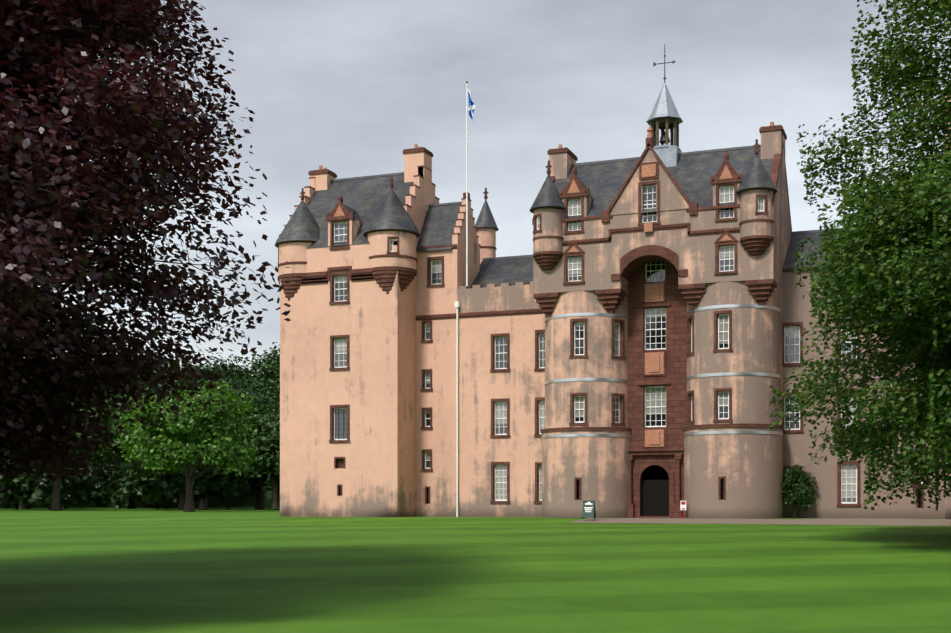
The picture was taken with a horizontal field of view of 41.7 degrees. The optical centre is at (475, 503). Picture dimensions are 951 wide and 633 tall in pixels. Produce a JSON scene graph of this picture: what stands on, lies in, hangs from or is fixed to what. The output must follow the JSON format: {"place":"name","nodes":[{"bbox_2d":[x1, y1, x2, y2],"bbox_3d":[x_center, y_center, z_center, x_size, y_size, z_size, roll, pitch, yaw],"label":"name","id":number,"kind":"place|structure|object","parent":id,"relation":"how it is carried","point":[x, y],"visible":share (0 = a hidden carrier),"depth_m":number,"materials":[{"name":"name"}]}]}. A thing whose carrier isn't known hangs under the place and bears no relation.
{"place":"outdoors","nodes":[
{"label":"outdoors","id":0,"kind":"place"},
{"bbox_2d":[0,508,950,632],"bbox_3d":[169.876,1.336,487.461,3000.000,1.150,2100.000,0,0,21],"label":"lawn ground","id":1,"kind":"structure","parent":0,"point":[159,570],"depth_m":29.05,"materials":[{"name":"green plant"}]},
{"bbox_2d":[0,474,31,509],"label":"understorey","id":2,"kind":"object","parent":1,"relation":"on","point":[4,500],"visible":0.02,"depth_m":150.72,"materials":[{"name":"green plant"}]},
{"bbox_2d":[0,458,102,509],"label":"understorey","id":3,"kind":"object","parent":1,"relation":"on","point":[78,485],"visible":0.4,"depth_m":145.13,"materials":[{"name":"green plant"}]},
{"bbox_2d":[42,500,72,507],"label":"understorey","id":4,"kind":"object","parent":1,"relation":"on","point":[63,501],"depth_m":197.63,"materials":[{"name":"green plant"}]},
{"bbox_2d":[19,356,96,508],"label":"woodland tree","id":5,"kind":"object","parent":1,"relation":"on","point":[22,505],"visible":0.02,"depth_m":169.83,"materials":[{"name":"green plant"}]},
{"bbox_2d":[23,467,111,508],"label":"understorey","id":6,"kind":"object","parent":1,"relation":"on","point":[68,498],"visible":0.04,"depth_m":171.09,"materials":[{"name":"green plant"}]},
{"bbox_2d":[0,387,136,510],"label":"woodland tree","id":7,"kind":"object","parent":1,"relation":"on","point":[56,504],"visible":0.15,"depth_m":127.84,"materials":[{"name":"green plant"}]},
{"bbox_2d":[89,459,127,508],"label":"understorey","id":8,"kind":"object","parent":1,"relation":"on","point":[108,486],"visible":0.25,"depth_m":168.79,"materials":[{"name":"green plant"}]},
{"bbox_2d":[83,351,158,508],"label":"woodland tree","id":9,"kind":"object","parent":1,"relation":"on","point":[132,505],"depth_m":169.91,"materials":[{"name":"green plant"}]},
{"bbox_2d":[0,471,279,507],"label":"woodland edge","id":10,"kind":"object","parent":1,"relation":"on","point":[216,502],"visible":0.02,"depth_m":215.00,"materials":[{"name":"green plant"}]},
{"bbox_2d":[0,0,291,503],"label":"copper beech","id":11,"kind":"object","parent":1,"relation":"on","point":[61,195],"visible":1,"depth_m":20.47,"materials":[{"name":"purple plant"}]},
{"bbox_2d":[110,461,195,508],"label":"understorey","id":12,"kind":"object","parent":1,"relation":"on","point":[133,489],"visible":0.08,"depth_m":154.23,"materials":[{"name":"green plant"}]},
{"bbox_2d":[130,472,220,502],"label":"understorey","id":13,"kind":"object","parent":1,"relation":"on","point":[160,491],"visible":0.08,"depth_m":151.08,"materials":[{"name":"green plant"}]},
{"bbox_2d":[114,415,251,509],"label":"woodland tree","id":14,"kind":"object","parent":1,"relation":"on","point":[141,471],"visible":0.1,"depth_m":137.73,"materials":[{"name":"green plant"}]},
{"bbox_2d":[112,380,259,511],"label":"woodland tree","id":15,"kind":"object","parent":1,"relation":"on","point":[165,445],"visible":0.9,"depth_m":109.81,"materials":[{"name":"green plant"}]},
{"bbox_2d":[111,353,275,508],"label":"woodland tree","id":16,"kind":"object","parent":1,"relation":"on","point":[234,379],"visible":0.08,"depth_m":164.67,"materials":[{"name":"green plant"}]},
{"bbox_2d":[155,445,254,509],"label":"understorey","id":17,"kind":"object","parent":1,"relation":"on","point":[230,483],"visible":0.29,"depth_m":139.58,"materials":[{"name":"green plant"}]},
{"bbox_2d":[200,384,279,509],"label":"woodland tree","id":18,"kind":"object","parent":1,"relation":"on","point":[260,399],"visible":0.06,"depth_m":149.50,"materials":[{"name":"green plant"}]},
{"bbox_2d":[211,467,279,508],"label":"understorey","id":19,"kind":"object","parent":1,"relation":"on","point":[254,484],"visible":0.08,"depth_m":158.83,"materials":[{"name":"green plant"}]},
{"bbox_2d":[227,401,279,477],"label":"woodland tree","id":20,"kind":"object","parent":1,"relation":"on","point":[267,449],"visible":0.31,"depth_m":134.38,"materials":[{"name":"green plant"}]},
{"bbox_2d":[227,354,279,507],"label":"woodland tree","id":21,"kind":"object","parent":1,"relation":"on","point":[275,503],"depth_m":195.51,"materials":[{"name":"green plant"}]},
{"bbox_2d":[243,342,279,411],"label":"woodland tree","id":22,"kind":"object","parent":1,"relation":"on","point":[273,371],"visible":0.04,"depth_m":167.56,"materials":[{"name":"green plant"}]},
{"bbox_2d":[275,44,950,518],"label":"castle","id":23,"kind":"structure","parent":1,"relation":"on","point":[623,340],"depth_m":65.66,"materials":[{"name":"pink stone"}]},
{"bbox_2d":[468,89,474,120],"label":"flag","id":24,"kind":"object","parent":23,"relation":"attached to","point":[471,107],"visible":1,"depth_m":71.41,"materials":[{"name":"fabric"}]},
{"bbox_2d":[781,465,816,517],"bbox_3d":[16.296,-0.454,63.760,2.275,3.030,1.746,0,0,21],"label":"bush","id":25,"kind":"object","parent":1,"relation":"on","point":[796,484],"visible":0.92,"depth_m":63.31,"materials":[{"name":"green plant"}]},
{"bbox_2d":[768,0,950,510],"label":"lime tree","id":26,"kind":"object","parent":1,"relation":"on","point":[870,261],"visible":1,"depth_m":36.15,"materials":[{"name":"green plant"}]},
{"bbox_2d":[22,0,950,375],"label":"sky","id":27,"kind":"structure","parent":0,"point":[344,87],"materials":[{"name":"grey"}]},
{"bbox_2d":[569,516,950,525],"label":"gravel path","id":28,"kind":"structure","parent":0,"point":[834,521],"depth_m":59.22,"materials":[{"name":"beige gravel"}]},
{"bbox_2d":[582,501,595,518],"bbox_3d":[5.671,0.311,62.369,0.640,0.900,0.460,0,0,21],"label":"information sign","id":29,"kind":"object","parent":28,"relation":"on","point":[588,510],"visible":1,"depth_m":62.27,"materials":[{"name":"green"}]},
{"bbox_2d":[680,501,685,517],"bbox_3d":[10.583,0.311,63.547,0.320,0.900,0.320,0,0,21],"label":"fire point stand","id":30,"kind":"object","parent":28,"relation":"on","point":[683,505],"visible":0.88,"depth_m":63.52,"materials":[{"name":"white metal"}]}
]}

